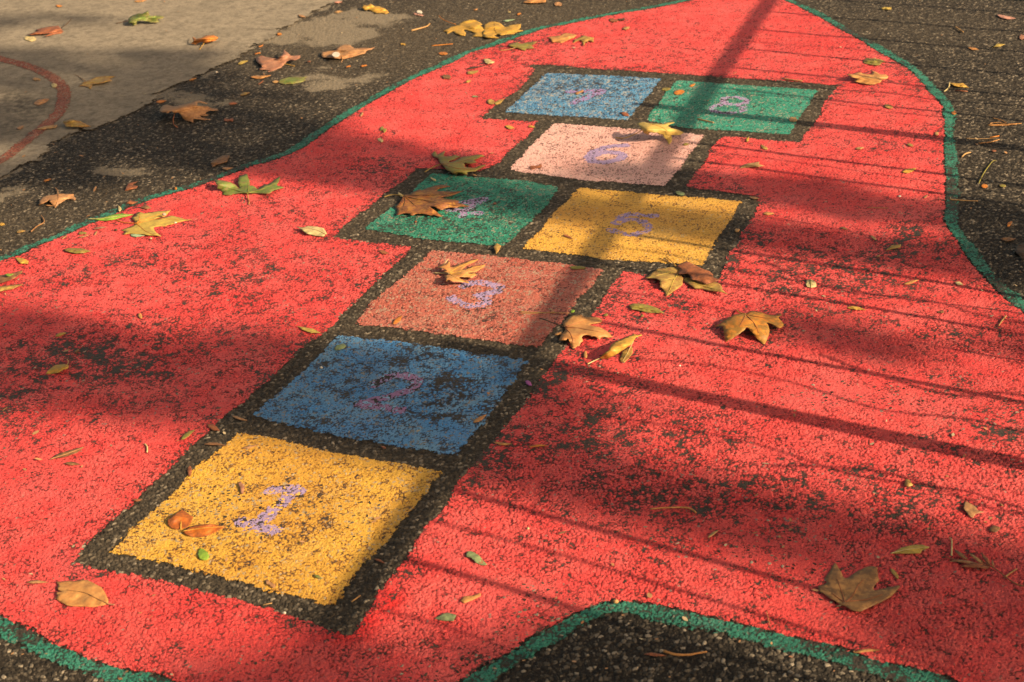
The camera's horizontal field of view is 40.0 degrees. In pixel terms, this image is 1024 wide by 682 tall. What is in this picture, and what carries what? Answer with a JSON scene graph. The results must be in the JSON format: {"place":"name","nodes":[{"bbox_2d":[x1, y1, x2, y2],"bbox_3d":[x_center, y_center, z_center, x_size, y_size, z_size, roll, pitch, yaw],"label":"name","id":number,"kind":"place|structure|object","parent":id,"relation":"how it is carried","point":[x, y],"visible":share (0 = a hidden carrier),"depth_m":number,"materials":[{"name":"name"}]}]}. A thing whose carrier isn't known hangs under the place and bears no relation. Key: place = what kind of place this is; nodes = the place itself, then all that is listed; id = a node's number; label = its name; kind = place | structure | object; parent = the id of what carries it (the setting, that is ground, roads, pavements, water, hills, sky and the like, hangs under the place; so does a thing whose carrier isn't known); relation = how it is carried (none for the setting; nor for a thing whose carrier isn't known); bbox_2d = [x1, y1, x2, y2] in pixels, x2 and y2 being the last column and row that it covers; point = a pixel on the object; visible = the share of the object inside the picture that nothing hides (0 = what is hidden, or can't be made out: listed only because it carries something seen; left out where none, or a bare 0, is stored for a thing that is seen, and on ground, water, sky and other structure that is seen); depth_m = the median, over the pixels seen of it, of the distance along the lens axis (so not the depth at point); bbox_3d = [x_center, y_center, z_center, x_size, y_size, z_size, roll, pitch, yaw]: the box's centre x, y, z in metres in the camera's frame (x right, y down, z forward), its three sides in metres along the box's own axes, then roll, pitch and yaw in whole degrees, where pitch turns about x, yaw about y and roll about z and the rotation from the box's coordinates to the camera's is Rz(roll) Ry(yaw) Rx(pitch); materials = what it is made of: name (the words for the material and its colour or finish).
{"place":"outdoors","nodes":[
{"label":"outdoors","id":0,"kind":"place"},
{"bbox_2d":[0,0,341,176],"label":"concrete path","id":1,"kind":"structure","parent":0,"point":[142,61],"depth_m":5.04,"materials":[{"name":"concrete"}]},
{"bbox_2d":[24,36,35,40],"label":"fallen leaf","id":2,"kind":"object","parent":1,"relation":"on","point":[29,38],"visible":1,"depth_m":5.23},
{"bbox_2d":[0,56,71,162],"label":"painted arc","id":3,"kind":"object","parent":1,"relation":"on","point":[63,96],"visible":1,"depth_m":4.51,"materials":[{"name":"paint"}]},
{"bbox_2d":[34,99,48,104],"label":"fallen leaf","id":4,"kind":"object","parent":1,"relation":"on","point":[39,101],"visible":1,"depth_m":4.53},
{"bbox_2d":[37,125,56,128],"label":"fallen leaf","id":5,"kind":"object","parent":1,"relation":"on","point":[49,126],"visible":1,"depth_m":4.29,"materials":[{"name":"plant"}]},
{"bbox_2d":[27,18,71,35],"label":"fallen leaf","id":6,"kind":"object","parent":1,"relation":"on","point":[51,30],"visible":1,"depth_m":5.29,"materials":[{"name":"plant"}]},
{"bbox_2d":[63,119,90,126],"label":"fallen leaf","id":7,"kind":"object","parent":1,"relation":"on","point":[71,123],"visible":1,"depth_m":4.28,"materials":[{"name":"plant"}]},
{"bbox_2d":[76,75,114,88],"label":"fallen leaf","id":8,"kind":"object","parent":1,"relation":"on","point":[95,80],"visible":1,"depth_m":4.68,"materials":[{"name":"plant"}]},
{"bbox_2d":[115,11,163,24],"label":"fallen leaf","id":9,"kind":"object","parent":1,"relation":"on","point":[135,18],"visible":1,"depth_m":5.36,"materials":[{"name":"plant"}]},
{"bbox_2d":[191,35,217,49],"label":"fallen leaf","id":10,"kind":"object","parent":1,"relation":"on","point":[207,38],"visible":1,"depth_m":5.03,"materials":[{"name":"orange plant"}]},
{"bbox_2d":[0,0,1023,681],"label":"painted field","id":11,"kind":"structure","parent":0,"point":[678,424],"depth_m":2.67,"materials":[{"name":"red paint"}]},
{"bbox_2d":[0,271,22,282],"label":"fallen leaf","id":12,"kind":"object","parent":11,"relation":"on","point":[4,278],"visible":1,"depth_m":3.31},
{"bbox_2d":[0,284,22,290],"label":"fallen leaf","id":13,"kind":"object","parent":11,"relation":"on","point":[4,288],"visible":1,"depth_m":3.26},
{"bbox_2d":[14,257,28,263],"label":"fallen leaf","id":14,"kind":"object","parent":11,"relation":"on","point":[22,260],"visible":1,"depth_m":3.40,"materials":[{"name":"plant"}]},
{"bbox_2d":[27,580,47,582],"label":"fallen leaf","id":15,"kind":"object","parent":11,"relation":"on","point":[35,581],"visible":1,"depth_m":2.25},
{"bbox_2d":[46,359,68,373],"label":"fallen leaf","id":16,"kind":"object","parent":11,"relation":"on","point":[56,368],"visible":1,"depth_m":2.88,"materials":[{"name":"brown plant"}]},
{"bbox_2d":[50,447,83,458],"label":"fallen leaf","id":17,"kind":"object","parent":11,"relation":"on","point":[68,453],"visible":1,"depth_m":2.59,"materials":[{"name":"plant"}]},
{"bbox_2d":[65,462,79,464],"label":"fallen leaf","id":18,"kind":"object","parent":11,"relation":"on","point":[71,463],"visible":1,"depth_m":2.56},
{"bbox_2d":[63,248,89,252],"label":"fallen leaf","id":19,"kind":"object","parent":11,"relation":"on","point":[76,250],"visible":1,"depth_m":3.43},
{"bbox_2d":[56,580,114,606],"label":"fallen leaf","id":20,"kind":"object","parent":11,"relation":"on","point":[81,593],"visible":1,"depth_m":2.21,"materials":[{"name":"plant"}]},
{"bbox_2d":[88,213,133,220],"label":"fallen leaf","id":21,"kind":"object","parent":11,"relation":"on","point":[113,216],"visible":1,"depth_m":3.62,"materials":[{"name":"plant"}]},
{"bbox_2d":[116,210,192,235],"bbox_3d":[-0.922,-0.303,3.574,0.189,0.008,0.169,11,31,26],"label":"fallen leaf","id":22,"kind":"object","parent":11,"relation":"on","point":[146,223],"visible":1,"depth_m":3.57,"materials":[{"name":"plant"}]},
{"bbox_2d":[181,430,193,439],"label":"fallen leaf","id":23,"kind":"object","parent":11,"relation":"on","point":[186,434],"visible":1,"depth_m":2.63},
{"bbox_2d":[214,174,283,203],"bbox_3d":[-0.696,-0.424,3.765,0.192,0.021,0.175,21,36,38],"label":"fallen leaf","id":24,"kind":"object","parent":11,"relation":"on","point":[230,188],"visible":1,"depth_m":3.75,"materials":[{"name":"plant"}]},
{"bbox_2d":[297,326,319,332],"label":"fallen leaf","id":25,"kind":"object","parent":11,"relation":"on","point":[310,330],"visible":1,"depth_m":2.99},
{"bbox_2d":[296,226,326,235],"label":"fallen leaf","id":26,"kind":"object","parent":11,"relation":"on","point":[315,230],"visible":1,"depth_m":3.46,"materials":[{"name":"plant"}]},
{"bbox_2d":[435,613,455,620],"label":"fallen leaf","id":27,"kind":"object","parent":11,"relation":"on","point":[446,616],"visible":1,"depth_m":2.12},
{"bbox_2d":[424,151,485,174],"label":"fallen leaf","id":28,"kind":"object","parent":11,"relation":"on","point":[456,167],"visible":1,"depth_m":3.81,"materials":[{"name":"plant"}]},
{"bbox_2d":[461,593,480,602],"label":"fallen leaf","id":29,"kind":"object","parent":11,"relation":"on","point":[465,599],"visible":1,"depth_m":2.16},
{"bbox_2d":[466,551,486,564],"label":"fallen leaf","id":30,"kind":"object","parent":11,"relation":"on","point":[475,557],"visible":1,"depth_m":2.25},
{"bbox_2d":[484,59,493,63],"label":"fallen leaf","id":31,"kind":"object","parent":11,"relation":"on","point":[488,61],"visible":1,"depth_m":4.66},
{"bbox_2d":[494,442,510,444],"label":"fallen leaf","id":32,"kind":"object","parent":11,"relation":"on","point":[500,443],"visible":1,"depth_m":2.55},
{"bbox_2d":[500,41,536,50],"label":"fallen leaf","id":33,"kind":"object","parent":11,"relation":"on","point":[524,46],"visible":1,"depth_m":4.81,"materials":[{"name":"plant"}]},
{"bbox_2d":[548,33,575,42],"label":"fallen leaf","id":34,"kind":"object","parent":11,"relation":"on","point":[563,37],"visible":1,"depth_m":4.87,"materials":[{"name":"plant"}]},
{"bbox_2d":[539,314,612,347],"bbox_3d":[0.139,-0.030,2.928,0.120,0.014,0.150,-12,29,-16],"label":"fallen leaf","id":35,"kind":"object","parent":11,"relation":"on","point":[577,327],"visible":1,"depth_m":2.91,"materials":[{"name":"plant"}]},
{"bbox_2d":[572,36,593,44],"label":"fallen leaf","id":36,"kind":"object","parent":11,"relation":"on","point":[583,39],"visible":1,"depth_m":4.84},
{"bbox_2d":[587,334,641,363],"bbox_3d":[0.217,0.009,2.832,0.038,0.027,0.165,20,36,37],"label":"fallen leaf","id":37,"kind":"object","parent":11,"relation":"on","point":[616,347],"visible":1,"depth_m":2.81,"materials":[{"name":"plant"}]},
{"bbox_2d":[620,341,633,361],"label":"fallen leaf","id":38,"kind":"object","parent":11,"relation":"on","point":[626,354],"visible":1,"depth_m":2.82,"materials":[{"name":"plant"}]},
{"bbox_2d":[629,303,663,312],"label":"fallen leaf","id":39,"kind":"object","parent":11,"relation":"on","point":[644,307],"visible":1,"depth_m":3.00,"materials":[{"name":"plant"}]},
{"bbox_2d":[645,258,682,295],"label":"fallen leaf","id":40,"kind":"object","parent":11,"relation":"on","point":[670,279],"visible":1,"depth_m":3.12,"materials":[{"name":"plant"}]},
{"bbox_2d":[650,506,695,512],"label":"leaf stalk","id":41,"kind":"object","parent":11,"relation":"on","point":[693,510],"visible":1,"depth_m":2.34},
{"bbox_2d":[666,256,719,283],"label":"fallen leaf","id":42,"kind":"object","parent":11,"relation":"on","point":[695,272],"visible":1,"depth_m":3.12,"materials":[{"name":"brown plant"}]},
{"bbox_2d":[683,277,726,293],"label":"fallen leaf","id":43,"kind":"object","parent":11,"relation":"on","point":[712,286],"visible":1,"depth_m":3.08,"materials":[{"name":"plant"}]},
{"bbox_2d":[714,310,783,343],"bbox_3d":[0.486,-0.035,2.892,0.135,0.020,0.145,9,30,22],"label":"fallen leaf","id":44,"kind":"object","parent":11,"relation":"on","point":[755,323],"visible":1,"depth_m":2.88,"materials":[{"name":"brown plant"}]},
{"bbox_2d":[740,162,763,167],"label":"fallen leaf","id":45,"kind":"object","parent":11,"relation":"on","point":[755,164],"visible":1,"depth_m":3.70,"materials":[{"name":"plant"}]},
{"bbox_2d":[806,279,815,287],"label":"fallen leaf","id":46,"kind":"object","parent":11,"relation":"on","point":[810,283],"visible":1,"depth_m":3.06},
{"bbox_2d":[847,306,864,309],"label":"fallen leaf","id":47,"kind":"object","parent":11,"relation":"on","point":[854,307],"visible":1,"depth_m":2.95,"materials":[{"name":"plant"}]},
{"bbox_2d":[818,563,899,611],"bbox_3d":[0.524,0.371,2.129,0.108,0.008,0.120,14,32,30],"label":"fallen leaf","id":48,"kind":"object","parent":11,"relation":"on","point":[856,591],"visible":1,"depth_m":2.12,"materials":[{"name":"plant"}]},
{"bbox_2d":[853,649,878,652],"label":"fallen leaf","id":49,"kind":"object","parent":11,"relation":"on","point":[864,650],"visible":1,"depth_m":2.00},
{"bbox_2d":[847,71,888,83],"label":"fallen leaf","id":50,"kind":"object","parent":11,"relation":"on","point":[874,77],"visible":1,"depth_m":4.28,"materials":[{"name":"plant"}]},
{"bbox_2d":[863,57,885,64],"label":"fallen leaf","id":51,"kind":"object","parent":11,"relation":"on","point":[872,61],"visible":1,"depth_m":4.45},
{"bbox_2d":[886,244,900,249],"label":"fallen leaf","id":52,"kind":"object","parent":11,"relation":"on","point":[894,246],"visible":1,"depth_m":3.20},
{"bbox_2d":[890,568,898,578],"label":"fallen leaf","id":53,"kind":"object","parent":11,"relation":"on","point":[894,572],"visible":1,"depth_m":2.15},
{"bbox_2d":[904,479,912,486],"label":"fallen leaf","id":54,"kind":"object","parent":11,"relation":"on","point":[908,483],"visible":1,"depth_m":2.36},
{"bbox_2d":[902,168,915,172],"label":"fallen leaf","id":55,"kind":"object","parent":11,"relation":"on","point":[908,170],"visible":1,"depth_m":3.62,"materials":[{"name":"plant"}]},
{"bbox_2d":[891,545,929,553],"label":"fallen leaf","id":56,"kind":"object","parent":11,"relation":"on","point":[912,549],"visible":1,"depth_m":2.20,"materials":[{"name":"plant"}]},
{"bbox_2d":[964,501,982,517],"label":"fallen leaf","id":57,"kind":"object","parent":11,"relation":"on","point":[971,510],"visible":1,"depth_m":2.29,"materials":[{"name":"plant"}]},
{"bbox_2d":[945,549,1023,585],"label":"dry twig","id":58,"kind":"object","parent":11,"relation":"on","point":[971,564],"visible":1,"depth_m":2.16,"materials":[{"name":"brown plant"}]},
{"bbox_2d":[989,525,999,531],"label":"fallen leaf","id":59,"kind":"object","parent":11,"relation":"on","point":[993,528],"visible":1,"depth_m":2.24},
{"bbox_2d":[0,0,1023,681],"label":"asphalt ground","id":60,"kind":"structure","parent":0,"point":[150,148],"depth_m":3.68,"materials":[{"name":"asphalt"}]},
{"bbox_2d":[30,215,44,231],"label":"twig","id":61,"kind":"object","parent":60,"relation":"on","point":[39,224],"visible":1,"depth_m":3.60,"materials":[{"name":"wood"}]},
{"bbox_2d":[39,187,75,206],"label":"fallen leaf","id":62,"kind":"object","parent":60,"relation":"on","point":[55,200],"visible":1,"depth_m":3.74,"materials":[{"name":"plant"}]},
{"bbox_2d":[125,181,137,190],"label":"fallen leaf","id":63,"kind":"object","parent":60,"relation":"on","point":[130,186],"visible":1,"depth_m":3.80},
{"bbox_2d":[160,100,217,127],"bbox_3d":[-0.996,-0.711,4.330,0.175,0.035,0.191,-16,30,-23],"label":"fallen leaf","id":64,"kind":"object","parent":60,"relation":"on","point":[191,111],"visible":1,"depth_m":4.31,"materials":[{"name":"plant"}]},
{"bbox_2d":[207,424,219,430],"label":"fallen leaf","id":65,"kind":"object","parent":60,"relation":"on","point":[212,427],"visible":1,"depth_m":2.65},
{"bbox_2d":[205,442,225,445],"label":"fallen leaf","id":66,"kind":"object","parent":60,"relation":"on","point":[212,443],"visible":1,"depth_m":2.60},
{"bbox_2d":[211,155,229,166],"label":"fallen leaf","id":67,"kind":"object","parent":60,"relation":"on","point":[221,159],"visible":1,"depth_m":3.95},
{"bbox_2d":[251,75,269,78],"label":"fallen leaf","id":68,"kind":"object","parent":60,"relation":"on","point":[260,77],"visible":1,"depth_m":4.65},
{"bbox_2d":[109,433,442,604],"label":"painted square","id":69,"kind":"structure","parent":60,"relation":"on","point":[289,566],"depth_m":2.38,"materials":[{"name":"yellow paint"}]},
{"bbox_2d":[167,510,192,529],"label":"fallen leaf","id":70,"kind":"object","parent":69,"relation":"on","point":[181,519],"visible":1,"depth_m":2.38,"materials":[{"name":"orange plant"}]},
{"bbox_2d":[187,466,191,476],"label":"fallen leaf","id":71,"kind":"object","parent":69,"relation":"on","point":[189,469],"visible":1,"depth_m":2.52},
{"bbox_2d":[182,524,224,536],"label":"fallen leaf","id":72,"kind":"object","parent":69,"relation":"on","point":[202,530],"visible":1,"depth_m":2.35,"materials":[{"name":"orange plant"}]},
{"bbox_2d":[198,548,208,559],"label":"fallen leaf","id":73,"kind":"object","parent":69,"relation":"on","point":[203,554],"visible":1,"depth_m":2.29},
{"bbox_2d":[238,481,243,493],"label":"fallen leaf","id":74,"kind":"object","parent":69,"relation":"on","point":[241,486],"visible":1,"depth_m":2.46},
{"bbox_2d":[241,444,257,448],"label":"fallen leaf","id":75,"kind":"object","parent":69,"relation":"on","point":[248,446],"visible":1,"depth_m":2.58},
{"bbox_2d":[265,580,274,587],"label":"fallen leaf","id":76,"kind":"object","parent":69,"relation":"on","point":[270,584],"visible":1,"depth_m":2.21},
{"bbox_2d":[256,50,299,71],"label":"fallen leaf","id":77,"kind":"object","parent":60,"relation":"on","point":[269,64],"visible":1,"depth_m":4.78,"materials":[{"name":"brown plant"}]},
{"bbox_2d":[278,76,307,83],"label":"fallen leaf","id":78,"kind":"object","parent":60,"relation":"on","point":[290,80],"visible":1,"depth_m":4.59,"materials":[{"name":"plant"}]},
{"bbox_2d":[320,44,373,61],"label":"fallen leaf","id":79,"kind":"object","parent":60,"relation":"on","point":[345,51],"visible":0.99,"depth_m":4.84,"materials":[{"name":"plant"}]},
{"bbox_2d":[362,4,388,13],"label":"fallen leaf","id":80,"kind":"object","parent":60,"relation":"on","point":[375,9],"visible":1,"depth_m":5.34,"materials":[{"name":"plant"}]},
{"bbox_2d":[253,335,528,454],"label":"painted square","id":81,"kind":"structure","parent":60,"relation":"on","point":[436,409],"depth_m":2.73,"materials":[{"name":"blue paint"}]},
{"bbox_2d":[334,343,345,350],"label":"fallen leaf","id":82,"kind":"object","parent":81,"relation":"on","point":[340,346],"visible":1,"depth_m":2.91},
{"bbox_2d":[473,414,486,422],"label":"fallen leaf","id":83,"kind":"object","parent":81,"relation":"on","point":[480,418],"visible":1,"depth_m":2.63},
{"bbox_2d":[438,15,483,36],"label":"fallen leaf","id":84,"kind":"object","parent":60,"relation":"on","point":[475,27],"visible":1,"depth_m":5.05,"materials":[{"name":"plant"}]},
{"bbox_2d":[366,173,557,245],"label":"painted square","id":85,"kind":"structure","parent":60,"relation":"on","point":[516,207],"depth_m":3.52,"materials":[{"name":"green paint"}]},
{"bbox_2d":[384,185,467,216],"bbox_3d":[-0.212,-0.362,3.595,0.198,0.018,0.216,-11,29,-14],"label":"fallen leaf","id":86,"kind":"object","parent":85,"relation":"on","point":[419,201],"visible":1,"depth_m":3.58,"materials":[{"name":"plant"}]},
{"bbox_2d":[357,250,603,346],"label":"painted square","id":87,"kind":"structure","parent":60,"relation":"on","point":[418,295],"depth_m":3.09,"materials":[{"name":"paint"}]},
{"bbox_2d":[393,316,401,323],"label":"fallen leaf","id":88,"kind":"object","parent":87,"relation":"on","point":[396,320],"visible":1,"depth_m":3.01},
{"bbox_2d":[433,259,484,282],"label":"fallen leaf","id":89,"kind":"object","parent":87,"relation":"on","point":[455,273],"visible":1,"depth_m":3.20,"materials":[{"name":"orange plant"}]},
{"bbox_2d":[519,311,563,312],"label":"leaf stalk","id":90,"kind":"object","parent":87,"relation":"on","point":[541,312],"visible":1,"depth_m":3.01,"materials":[{"name":"plant"}]},
{"bbox_2d":[570,266,585,268],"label":"fallen leaf","id":91,"kind":"object","parent":87,"relation":"on","point":[577,267],"visible":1,"depth_m":3.20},
{"bbox_2d":[493,243,500,253],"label":"fallen leaf","id":92,"kind":"object","parent":60,"relation":"on","point":[497,247],"visible":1,"depth_m":3.31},
{"bbox_2d":[483,21,522,38],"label":"fallen leaf","id":93,"kind":"object","parent":60,"relation":"on","point":[491,29],"visible":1,"depth_m":5.01,"materials":[{"name":"plant"}]},
{"bbox_2d":[0,0,1022,679],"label":"litter crumbs","id":94,"kind":"object","parent":60,"relation":"on","point":[488,392],"visible":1,"depth_m":2.36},
{"bbox_2d":[523,0,545,2],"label":"fallen leaf","id":95,"kind":"object","parent":60,"relation":"on","point":[533,1],"visible":1,"depth_m":5.33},
{"bbox_2d":[506,73,659,119],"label":"painted square","id":96,"kind":"structure","parent":60,"relation":"on","point":[601,96],"depth_m":4.30,"materials":[{"name":"blue paint"}]},
{"bbox_2d":[511,123,702,185],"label":"painted square","id":97,"kind":"structure","parent":60,"relation":"on","point":[658,155],"depth_m":3.85,"materials":[{"name":"pink paint"}]},
{"bbox_2d":[529,164,541,168],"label":"fallen leaf","id":98,"kind":"object","parent":97,"relation":"on","point":[537,166],"visible":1,"depth_m":3.78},
{"bbox_2d":[615,122,683,143],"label":"fallen leaf","id":99,"kind":"object","parent":97,"relation":"on","point":[666,131],"visible":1,"depth_m":3.90,"materials":[{"name":"plant"}]},
{"bbox_2d":[523,188,741,264],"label":"painted square","id":100,"kind":"structure","parent":60,"relation":"on","point":[695,226],"depth_m":3.40,"materials":[{"name":"yellow paint"}]},
{"bbox_2d":[644,652,665,655],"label":"fallen leaf","id":101,"kind":"object","parent":60,"relation":"on","point":[654,654],"visible":1,"depth_m":2.02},
{"bbox_2d":[663,650,706,655],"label":"leaf stalk","id":102,"kind":"object","parent":60,"relation":"on","point":[678,654],"visible":1,"depth_m":2.02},
{"bbox_2d":[647,80,818,133],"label":"painted square","id":103,"kind":"structure","parent":60,"relation":"on","point":[769,110],"depth_m":4.14,"materials":[{"name":"green paint"}]},
{"bbox_2d":[674,90,684,94],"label":"fallen leaf","id":104,"kind":"object","parent":103,"relation":"on","point":[677,92],"visible":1,"depth_m":4.28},
{"bbox_2d":[951,83,968,87],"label":"fallen leaf","id":105,"kind":"object","parent":60,"relation":"on","point":[959,84],"visible":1,"depth_m":4.20,"materials":[{"name":"plant"}]},
{"bbox_2d":[998,15,1014,18],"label":"fallen leaf","id":106,"kind":"object","parent":60,"relation":"on","point":[1004,17],"visible":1,"depth_m":4.82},
{"bbox_2d":[1001,237,1014,240],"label":"fallen leaf","id":107,"kind":"object","parent":60,"relation":"on","point":[1006,238],"visible":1,"depth_m":3.22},
{"bbox_2d":[1015,243,1023,258],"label":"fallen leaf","id":108,"kind":"object","parent":60,"relation":"on","point":[1019,249],"visible":1,"depth_m":3.15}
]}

